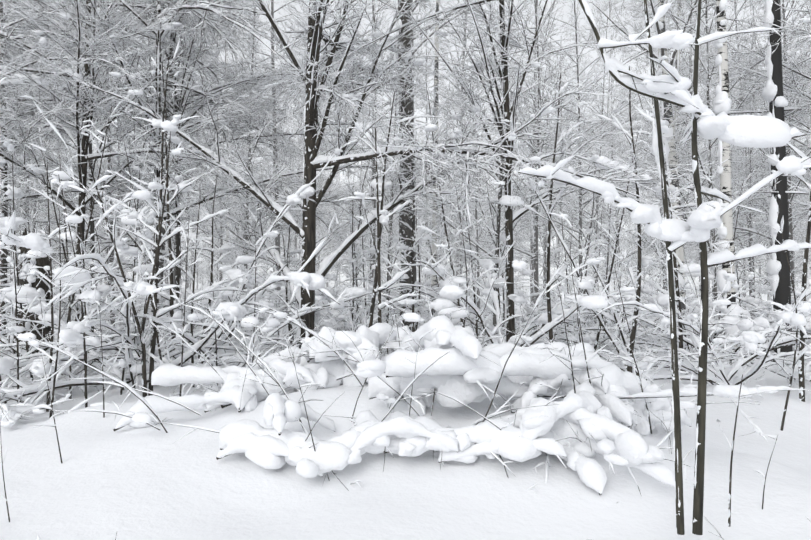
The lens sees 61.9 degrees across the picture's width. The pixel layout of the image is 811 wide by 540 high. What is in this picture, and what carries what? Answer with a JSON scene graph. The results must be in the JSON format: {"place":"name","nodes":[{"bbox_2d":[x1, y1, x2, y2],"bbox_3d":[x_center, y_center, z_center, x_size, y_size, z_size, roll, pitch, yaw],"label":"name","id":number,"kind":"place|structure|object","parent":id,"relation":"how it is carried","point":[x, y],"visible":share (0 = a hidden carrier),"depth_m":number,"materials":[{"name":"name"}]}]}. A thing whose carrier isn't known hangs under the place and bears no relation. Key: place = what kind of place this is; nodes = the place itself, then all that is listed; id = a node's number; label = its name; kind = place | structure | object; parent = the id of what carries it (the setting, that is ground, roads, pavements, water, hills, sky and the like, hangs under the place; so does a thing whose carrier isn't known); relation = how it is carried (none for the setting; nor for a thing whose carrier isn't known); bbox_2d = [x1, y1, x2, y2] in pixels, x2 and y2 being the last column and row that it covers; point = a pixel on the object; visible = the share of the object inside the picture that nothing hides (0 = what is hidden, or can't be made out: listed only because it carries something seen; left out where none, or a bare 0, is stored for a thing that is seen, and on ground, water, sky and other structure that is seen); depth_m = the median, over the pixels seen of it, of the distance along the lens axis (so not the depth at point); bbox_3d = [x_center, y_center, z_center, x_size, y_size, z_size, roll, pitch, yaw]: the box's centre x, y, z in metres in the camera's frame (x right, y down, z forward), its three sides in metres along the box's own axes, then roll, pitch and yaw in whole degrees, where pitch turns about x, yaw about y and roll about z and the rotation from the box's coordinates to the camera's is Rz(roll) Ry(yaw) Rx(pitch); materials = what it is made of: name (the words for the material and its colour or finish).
{"place":"outdoors","nodes":[
{"label":"outdoors","id":0,"kind":"place"},
{"bbox_2d":[0,286,19,312],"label":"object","id":1,"kind":"structure","parent":0,"point":[6,289],"depth_m":8.71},
{"bbox_2d":[0,133,46,306],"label":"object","id":2,"kind":"structure","parent":0,"point":[4,221],"depth_m":9.50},
{"bbox_2d":[0,249,49,358],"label":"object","id":3,"kind":"structure","parent":0,"point":[35,253],"depth_m":8.47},
{"bbox_2d":[28,121,120,321],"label":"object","id":4,"kind":"structure","parent":0,"point":[63,175],"depth_m":8.93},
{"bbox_2d":[27,174,131,321],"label":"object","id":5,"kind":"structure","parent":0,"point":[44,193],"depth_m":7.82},
{"bbox_2d":[75,178,163,320],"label":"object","id":6,"kind":"structure","parent":0,"point":[104,205],"depth_m":8.20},
{"bbox_2d":[92,164,174,264],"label":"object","id":7,"kind":"structure","parent":0,"point":[126,221],"depth_m":9.51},
{"bbox_2d":[106,138,188,276],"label":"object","id":8,"kind":"structure","parent":0,"point":[134,214],"depth_m":8.33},
{"bbox_2d":[116,180,179,325],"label":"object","id":9,"kind":"structure","parent":0,"point":[126,249],"depth_m":8.75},
{"bbox_2d":[163,226,208,307],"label":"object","id":10,"kind":"structure","parent":0,"point":[175,296],"depth_m":7.98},
{"bbox_2d":[205,372,297,410],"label":"snow heap","id":11,"kind":"object","parent":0,"point":[211,407],"depth_m":6.40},
{"bbox_2d":[244,204,281,318],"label":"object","id":12,"kind":"structure","parent":0,"point":[274,233],"depth_m":9.21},
{"bbox_2d":[262,393,334,433],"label":"snow heap","id":13,"kind":"object","parent":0,"point":[279,411],"depth_m":5.15,"materials":[{"name":"snow"}]},
{"bbox_2d":[340,112,430,308],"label":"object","id":14,"kind":"structure","parent":0,"point":[383,218],"depth_m":8.38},
{"bbox_2d":[395,0,401,327],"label":"tree","id":15,"kind":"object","parent":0,"point":[399,21],"depth_m":17.02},
{"bbox_2d":[0,289,810,539],"bbox_3d":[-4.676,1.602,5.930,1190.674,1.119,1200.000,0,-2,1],"label":"ground","id":16,"kind":"structure","parent":0,"point":[104,480],"depth_m":4.84,"materials":[{"name":"snow"}]},
{"bbox_2d":[0,422,9,521],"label":"twig","id":17,"kind":"object","parent":16,"relation":"on","point":[4,481],"visible":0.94,"depth_m":4.32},
{"bbox_2d":[0,408,11,500],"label":"small snow","id":18,"kind":"structure","parent":17,"relation":"attached to","point":[2,496],"depth_m":4.34,"materials":[{"name":"snow"}]},
{"bbox_2d":[1,208,37,401],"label":"sapling","id":19,"kind":"object","parent":16,"relation":"on","point":[16,293],"visible":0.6,"depth_m":8.46,"materials":[{"name":"plant"}]},
{"bbox_2d":[2,138,39,380],"bbox_3d":[-5.590,-0.002,9.435,1.221,3.629,1.078,0,-2,1],"label":"sapling","id":20,"kind":"object","parent":16,"relation":"on","point":[26,342],"visible":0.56,"depth_m":9.46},
{"bbox_2d":[13,228,50,369],"bbox_3d":[-6.802,0.687,12.277,0.830,2.888,0.830,0,-2,1],"label":"tree stump","id":21,"kind":"object","parent":16,"relation":"on","point":[42,262],"visible":0.19,"depth_m":12.10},
{"bbox_2d":[8,232,47,353],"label":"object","id":22,"kind":"object","parent":21,"relation":"on","point":[26,269],"depth_m":12.00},
{"bbox_2d":[41,357,62,462],"bbox_3d":[-2.843,1.100,5.345,0.241,0.939,0.210,1,-2,-33],"label":"twig","id":23,"kind":"object","parent":16,"relation":"on","point":[54,419],"visible":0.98,"depth_m":5.32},
{"bbox_2d":[31,353,55,428],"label":"small snow","id":24,"kind":"structure","parent":23,"relation":"attached to","point":[36,425],"depth_m":5.31,"materials":[{"name":"snow"}]},
{"bbox_2d":[36,211,112,418],"bbox_3d":[-3.768,0.474,7.280,1.248,2.398,0.336,0,-2,12],"label":"sapling","id":25,"kind":"object","parent":16,"relation":"on","point":[53,388],"visible":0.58,"depth_m":7.29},
{"bbox_2d":[38,116,114,398],"bbox_3d":[-4.387,-0.118,9.115,0.641,3.789,1.400,0,-2,1],"label":"sapling","id":26,"kind":"object","parent":16,"relation":"on","point":[70,387],"visible":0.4,"depth_m":8.96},
{"bbox_2d":[15,205,111,360],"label":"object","id":27,"kind":"structure","parent":26,"relation":"on","point":[70,338],"depth_m":7.26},
{"bbox_2d":[0,0,153,336],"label":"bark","id":28,"kind":"object","parent":16,"relation":"on","point":[4,262],"visible":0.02,"depth_m":16.11,"materials":[{"name":"plant"}]},
{"bbox_2d":[0,0,154,292],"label":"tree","id":29,"kind":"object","parent":28,"relation":"on","point":[1,165],"depth_m":16.17,"materials":[{"name":"white"}]},
{"bbox_2d":[28,174,130,407],"bbox_3d":[-3.690,0.279,7.854,1.155,2.839,0.604,0,-2,1],"label":"sapling","id":30,"kind":"object","parent":16,"relation":"on","point":[85,374],"visible":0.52,"depth_m":7.87,"materials":[{"name":"wood"}]},
{"bbox_2d":[88,310,121,417],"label":"sapling","id":31,"kind":"object","parent":16,"relation":"on","point":[102,370],"visible":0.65,"depth_m":6.53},
{"bbox_2d":[86,156,153,396],"bbox_3d":[-3.471,0.225,8.171,1.101,3.296,0.821,1,-2,-25],"label":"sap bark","id":32,"kind":"object","parent":16,"relation":"on","point":[144,379],"visible":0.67,"depth_m":8.33,"materials":[{"name":"wood"}]},
{"bbox_2d":[105,131,190,335],"bbox_3d":[-3.082,-0.514,8.431,1.097,2.668,0.977,0,-2,1],"label":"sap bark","id":33,"kind":"object","parent":32,"relation":"on","point":[149,295],"visible":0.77,"depth_m":8.35,"materials":[{"name":"plant"}]},
{"bbox_2d":[102,142,161,359],"bbox_3d":[-3.789,-0.076,9.368,1.583,3.504,0.726,-1,-2,24],"label":"sapling","id":34,"kind":"object","parent":16,"relation":"on","point":[159,350],"visible":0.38,"depth_m":9.53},
{"bbox_2d":[0,0,284,363],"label":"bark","id":35,"kind":"object","parent":16,"relation":"on","point":[82,166],"visible":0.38,"depth_m":13.44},
{"bbox_2d":[0,0,286,319],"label":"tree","id":36,"kind":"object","parent":35,"relation":"on","point":[42,83],"depth_m":12.95,"materials":[{"name":"white"}]},
{"bbox_2d":[115,170,180,394],"bbox_3d":[-3.442,0.192,8.826,0.719,3.002,0.938,-1,-2,29],"label":"sapling","id":37,"kind":"object","parent":16,"relation":"on","point":[121,388],"visible":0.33,"depth_m":8.86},
{"bbox_2d":[115,387,239,428],"bbox_3d":[-1.956,1.216,5.985,1.163,0.363,0.395,1,-2,-19],"label":"branch","id":38,"kind":"object","parent":16,"relation":"on","point":[157,404],"depth_m":5.87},
{"bbox_2d":[167,224,201,396],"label":"sapling","id":39,"kind":"object","parent":16,"relation":"on","point":[184,313],"visible":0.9,"depth_m":7.93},
{"bbox_2d":[0,0,388,336],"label":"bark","id":40,"kind":"object","parent":16,"relation":"on","point":[163,231],"visible":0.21,"depth_m":17.91,"materials":[{"name":"plant"}]},
{"bbox_2d":[0,0,393,181],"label":"tree","id":41,"kind":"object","parent":40,"relation":"on","point":[227,83],"depth_m":18.78,"materials":[{"name":"white"}]},
{"bbox_2d":[151,351,270,399],"bbox_3d":[-1.775,1.136,6.852,1.519,0.583,0.744,-1,-2,22],"label":"branch","id":42,"kind":"object","parent":16,"relation":"on","point":[166,375],"depth_m":6.72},
{"bbox_2d":[199,236,238,385],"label":"sapling","id":43,"kind":"object","parent":16,"relation":"on","point":[214,310],"visible":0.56,"depth_m":8.92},
{"bbox_2d":[231,380,256,411],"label":"snow heap","id":44,"kind":"object","parent":16,"relation":"on","point":[249,400],"depth_m":5.95,"materials":[{"name":"snow"}]},
{"bbox_2d":[243,204,282,362],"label":"sapling","id":45,"kind":"object","parent":16,"relation":"on","point":[255,294],"visible":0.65,"depth_m":9.21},
{"bbox_2d":[221,361,328,387],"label":"snow heap","id":46,"kind":"object","parent":16,"relation":"on","point":[320,377],"depth_m":6.38,"materials":[{"name":"snow"}]},
{"bbox_2d":[219,358,344,405],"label":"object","id":47,"kind":"structure","parent":16,"relation":"on","point":[335,368],"depth_m":6.41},
{"bbox_2d":[301,331,380,363],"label":"snow heap","id":48,"kind":"object","parent":47,"relation":"on","point":[344,339],"depth_m":6.33,"materials":[{"name":"snow"}]},
{"bbox_2d":[220,394,361,490],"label":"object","id":49,"kind":"object","parent":16,"relation":"on","point":[307,438],"visible":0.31,"depth_m":4.86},
{"bbox_2d":[219,392,397,486],"bbox_3d":[-0.669,1.258,5.022,1.553,0.796,0.628,0,-2,1],"label":"snow heap","id":50,"kind":"object","parent":16,"relation":"on","point":[332,454],"depth_m":4.98,"materials":[{"name":"snow"}]},
{"bbox_2d":[217,432,322,477],"bbox_3d":[-0.981,1.357,5.049,0.859,0.288,0.316,-1,-2,26],"label":"branch","id":51,"kind":"object","parent":50,"relation":"on","point":[307,468],"depth_m":4.96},
{"bbox_2d":[253,346,387,368],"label":"snow heap","id":52,"kind":"object","parent":16,"relation":"on","point":[269,357],"depth_m":7.00,"materials":[{"name":"snow"}]},
{"bbox_2d":[308,323,411,361],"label":"snow heap","id":53,"kind":"object","parent":52,"relation":"on","point":[378,334],"depth_m":6.69,"materials":[{"name":"snow"}]},
{"bbox_2d":[29,0,717,297],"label":"forest birch","id":54,"kind":"object","parent":16,"relation":"on","point":[227,237],"depth_m":28.40,"materials":[{"name":"plant"}]},
{"bbox_2d":[344,117,425,353],"bbox_3d":[-0.266,-0.039,8.399,1.169,3.824,0.847,0,-2,1],"label":"sapling","id":55,"kind":"object","parent":16,"relation":"on","point":[379,269],"visible":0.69,"depth_m":8.52,"materials":[{"name":"wood"}]},
{"bbox_2d":[38,0,736,348],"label":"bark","id":56,"kind":"object","parent":16,"relation":"on","point":[311,146],"visible":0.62,"depth_m":11.87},
{"bbox_2d":[342,362,432,415],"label":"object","id":57,"kind":"structure","parent":16,"relation":"on","point":[353,381],"depth_m":6.11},
{"bbox_2d":[28,212,753,450],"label":"bush branches","id":58,"kind":"object","parent":16,"relation":"on","point":[372,368],"depth_m":5.50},
{"bbox_2d":[353,410,442,450],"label":"snow heap","id":59,"kind":"object","parent":16,"relation":"on","point":[428,423],"depth_m":5.34,"materials":[{"name":"snow"}]},
{"bbox_2d":[347,416,457,463],"bbox_3d":[-0.057,1.271,4.988,0.890,0.386,0.173,0,-2,-4],"label":"branch","id":60,"kind":"object","parent":16,"relation":"on","point":[376,434],"depth_m":4.94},
{"bbox_2d":[0,0,810,426],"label":"forest snow","id":61,"kind":"structure","parent":16,"relation":"on","point":[752,338],"depth_m":14.30,"materials":[{"name":"snow"}]},
{"bbox_2d":[0,0,810,421],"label":"trees","id":62,"kind":"object","parent":16,"relation":"on","point":[174,276],"visible":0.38,"depth_m":19.31,"materials":[{"name":"plant"}]},
{"bbox_2d":[398,0,416,329],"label":"trunk","id":63,"kind":"object","parent":16,"relation":"on","point":[405,231],"visible":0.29,"depth_m":16.89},
{"bbox_2d":[431,0,438,316],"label":"trunk","id":64,"kind":"object","parent":16,"relation":"on","point":[434,248],"visible":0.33,"depth_m":21.83,"materials":[{"name":"plant"}]},
{"bbox_2d":[429,8,435,318],"bbox_3d":[1.663,-9.340,21.627,7.280,22.975,7.223,0,-2,1],"label":"trunk","id":65,"kind":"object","parent":64,"relation":"attached to","point":[433,156],"depth_m":21.85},
{"bbox_2d":[400,315,494,362],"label":"snow heap","id":66,"kind":"object","parent":16,"relation":"on","point":[445,333],"depth_m":5.61,"materials":[{"name":"snow"}]},
{"bbox_2d":[368,373,528,408],"bbox_3d":[0.467,1.000,5.799,1.540,0.590,0.528,0,-2,-18],"label":"snow heap","id":67,"kind":"object","parent":16,"relation":"on","point":[458,387],"depth_m":5.64,"materials":[{"name":"snow"}]},
{"bbox_2d":[422,190,481,327],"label":"sapling","id":68,"kind":"object","parent":16,"relation":"on","point":[466,268],"visible":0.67,"depth_m":9.00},
{"bbox_2d":[278,0,636,341],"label":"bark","id":69,"kind":"object","parent":16,"relation":"on","point":[509,268],"visible":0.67,"depth_m":12.84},
{"bbox_2d":[451,325,475,358],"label":"snow heap","id":70,"kind":"object","parent":16,"relation":"on","point":[469,329],"depth_m":6.71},
{"bbox_2d":[385,419,566,472],"bbox_3d":[0.546,1.299,5.126,1.357,0.378,0.657,0,-2,15],"label":"snow heap","id":71,"kind":"object","parent":16,"relation":"on","point":[484,431],"depth_m":4.97,"materials":[{"name":"snow"}]},
{"bbox_2d":[385,346,570,409],"bbox_3d":[0.624,0.878,5.541,1.575,0.515,0.784,0,-2,1],"label":"snow heap","id":72,"kind":"object","parent":16,"relation":"on","point":[554,370],"depth_m":5.43,"materials":[{"name":"snow"}]},
{"bbox_2d":[438,430,553,492],"bbox_3d":[0.775,1.412,5.030,1.063,0.489,0.636,0,-2,1],"label":"snow heap","id":73,"kind":"object","parent":16,"relation":"on","point":[520,448],"depth_m":4.92,"materials":[{"name":"snow"}]},
{"bbox_2d":[482,342,514,350],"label":"snow heap","id":74,"kind":"object","parent":16,"relation":"on","point":[487,347],"depth_m":6.84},
{"bbox_2d":[492,347,554,399],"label":"snow heap","id":75,"kind":"object","parent":16,"relation":"on","point":[519,379],"depth_m":6.15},
{"bbox_2d":[537,387,563,401],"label":"snow heap","id":76,"kind":"object","parent":16,"relation":"on","point":[557,399],"depth_m":6.32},
{"bbox_2d":[507,416,606,493],"bbox_3d":[1.041,1.381,5.046,1.106,0.512,0.286,-1,-2,42],"label":"snow heap","id":77,"kind":"object","parent":16,"relation":"on","point":[591,472],"depth_m":4.70,"materials":[{"name":"snow"}]},
{"bbox_2d":[510,390,612,439],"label":"snow heap","id":78,"kind":"object","parent":16,"relation":"on","point":[531,423],"depth_m":4.96,"materials":[{"name":"snow"}]},
{"bbox_2d":[569,225,596,342],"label":"sapling","id":79,"kind":"object","parent":16,"relation":"on","point":[578,293],"visible":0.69,"depth_m":9.08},
{"bbox_2d":[558,364,660,401],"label":"snow heap","id":80,"kind":"object","parent":16,"relation":"on","point":[614,374],"depth_m":5.83,"materials":[{"name":"snow"}]},
{"bbox_2d":[618,397,682,430],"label":"snow heap","id":81,"kind":"object","parent":16,"relation":"on","point":[658,404],"depth_m":6.16,"materials":[{"name":"snow"}]},
{"bbox_2d":[573,0,730,314],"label":"snowy birch","id":82,"kind":"object","parent":16,"relation":"on","point":[671,187],"depth_m":19.97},
{"bbox_2d":[625,409,690,435],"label":"snow heap","id":83,"kind":"object","parent":16,"relation":"on","point":[642,427],"depth_m":6.02,"materials":[{"name":"snow"}]},
{"bbox_2d":[538,373,810,438],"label":"snow","id":84,"kind":"structure","parent":16,"relation":"on","point":[726,391],"depth_m":5.25,"materials":[{"name":"snow"}]},
{"bbox_2d":[670,399,695,408],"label":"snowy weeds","id":85,"kind":"object","parent":16,"relation":"on","point":[685,404],"depth_m":5.36,"materials":[{"name":"white"}]},
{"bbox_2d":[632,0,790,534],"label":"trunk","id":86,"kind":"object","parent":16,"relation":"on","point":[697,521],"visible":0.79,"depth_m":3.82,"materials":[{"name":"plant"}]},
{"bbox_2d":[582,0,804,148],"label":"snow","id":87,"kind":"structure","parent":86,"relation":"attached to","point":[750,131],"depth_m":3.69,"materials":[{"name":"snow"}]},
{"bbox_2d":[707,239,810,264],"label":"snow","id":88,"kind":"structure","parent":86,"relation":"attached to","point":[726,255],"depth_m":3.91,"materials":[{"name":"snow"}]},
{"bbox_2d":[628,0,810,534],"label":"trunk","id":89,"kind":"object","parent":16,"relation":"on","point":[678,446],"visible":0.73,"depth_m":3.80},
{"bbox_2d":[630,0,810,533],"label":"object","id":90,"kind":"structure","parent":16,"relation":"on","point":[703,219],"depth_m":3.64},
{"bbox_2d":[493,153,690,241],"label":"snow","id":91,"kind":"structure","parent":90,"relation":"attached to","point":[672,230],"depth_m":3.64,"materials":[{"name":"snow"}]},
{"bbox_2d":[712,0,742,353],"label":"snowy birch","id":92,"kind":"object","parent":16,"relation":"on","point":[722,102],"depth_m":13.81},
{"bbox_2d":[728,375,774,526],"bbox_3d":[1.927,1.036,3.915,0.174,0.866,0.386,1,-2,-24],"label":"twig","id":93,"kind":"object","parent":16,"relation":"on","point":[729,507],"visible":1,"depth_m":3.88,"materials":[{"name":"wood"}]},
{"bbox_2d":[756,436,777,508],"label":"twig","id":94,"kind":"object","parent":16,"relation":"on","point":[765,476],"visible":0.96,"depth_m":4.43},
{"bbox_2d":[753,434,776,476],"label":"snow","id":95,"kind":"structure","parent":94,"relation":"attached to","point":[774,437],"depth_m":4.43,"materials":[{"name":"snow"}]},
{"bbox_2d":[762,0,788,354],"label":"snow","id":96,"kind":"structure","parent":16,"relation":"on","point":[773,265],"depth_m":14.79,"materials":[{"name":"snow"}]},
{"bbox_2d":[768,0,792,354],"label":"trunk","id":97,"kind":"object","parent":16,"relation":"on","point":[783,294],"visible":0.4,"depth_m":14.74,"materials":[{"name":"plant"}]},
{"bbox_2d":[763,207,801,430],"bbox_3d":[4.028,0.486,7.187,0.433,2.602,0.497,0,-2,1],"label":"sapling","id":98,"kind":"object","parent":16,"relation":"on","point":[786,404],"visible":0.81,"depth_m":7.28,"materials":[{"name":"plant"}]},
{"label":"heap","id":99,"kind":"object","parent":16,"relation":"on","visible":0},
{"bbox_2d":[268,358,314,382],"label":"snow heap","id":100,"kind":"object","parent":99,"relation":"on","point":[281,366],"depth_m":6.46,"materials":[{"name":"snow"}]},
{"bbox_2d":[3,0,810,289],"label":"sky","id":101,"kind":"structure","parent":0,"point":[559,36],"materials":[{"name":"white"}]},
{"bbox_2d":[397,199,501,319],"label":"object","id":102,"kind":"structure","parent":0,"point":[441,306],"depth_m":9.01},
{"bbox_2d":[487,341,594,356],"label":"snow heap","id":103,"kind":"object","parent":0,"point":[502,349],"depth_m":6.30,"materials":[{"name":"snow"}]},
{"bbox_2d":[520,369,580,406],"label":"snow heap","id":104,"kind":"object","parent":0,"point":[534,390],"depth_m":5.60,"materials":[{"name":"snow"}]},
{"bbox_2d":[483,156,649,223],"bbox_3d":[1.017,-0.366,3.470,1.220,0.350,0.358,1,-2,-24],"label":"branch","id":105,"kind":"object","parent":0,"point":[615,201],"visible":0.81,"depth_m":3.42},
{"bbox_2d":[537,326,608,392],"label":"snow heap","id":106,"kind":"object","parent":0,"point":[604,386],"depth_m":5.75,"materials":[{"name":"snow"}]},
{"bbox_2d":[495,414,674,486],"bbox_3d":[1.204,1.387,4.959,1.539,0.536,0.620,-1,-2,39],"label":"snow heap","id":107,"kind":"object","parent":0,"point":[563,430],"depth_m":4.94,"materials":[{"name":"snow"}]},
{"bbox_2d":[567,245,604,308],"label":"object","id":108,"kind":"structure","parent":0,"point":[587,284],"depth_m":9.10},
{"bbox_2d":[511,383,693,475],"bbox_3d":[1.360,1.103,5.050,0.420,0.552,1.848,1,-2,-22],"label":"snow heap","id":109,"kind":"object","parent":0,"point":[631,446],"depth_m":4.68,"materials":[{"name":"snow"}]},
{"bbox_2d":[578,373,636,424],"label":"snow heap","id":110,"kind":"object","parent":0,"point":[619,389],"depth_m":5.75,"materials":[{"name":"snow"}]},
{"bbox_2d":[594,386,638,425],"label":"snow heap","id":111,"kind":"object","parent":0,"point":[621,411],"depth_m":5.54,"materials":[{"name":"snow"}]},
{"bbox_2d":[537,390,807,440],"bbox_3d":[2.060,1.054,5.647,0.807,0.368,2.492,1,-2,-38],"label":"branch","id":112,"kind":"object","parent":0,"point":[645,397],"visible":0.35,"depth_m":5.54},
{"bbox_2d":[578,0,806,149],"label":"branch","id":113,"kind":"object","parent":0,"point":[595,31],"visible":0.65,"depth_m":3.66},
{"bbox_2d":[636,5,788,524],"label":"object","id":114,"kind":"structure","parent":0,"point":[672,70],"depth_m":3.82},
{"bbox_2d":[716,390,773,447],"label":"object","id":115,"kind":"structure","parent":0,"point":[717,420],"depth_m":3.90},
{"bbox_2d":[708,248,808,266],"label":"branch","id":116,"kind":"object","parent":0,"point":[745,258],"visible":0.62,"depth_m":3.90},
{"bbox_2d":[762,194,810,371],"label":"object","id":117,"kind":"structure","parent":0,"point":[802,352],"depth_m":7.23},
{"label":"heap","id":118,"kind":"object","parent":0,"visible":0},
{"bbox_2d":[300,356,347,365],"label":"snow heap","id":119,"kind":"object","parent":118,"relation":"on","point":[304,362],"depth_m":6.99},
{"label":"heap","id":120,"kind":"object","parent":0,"visible":0},
{"bbox_2d":[520,344,618,394],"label":"snow heap","id":121,"kind":"object","parent":120,"relation":"on","point":[580,361],"depth_m":5.75,"materials":[{"name":"snow"}]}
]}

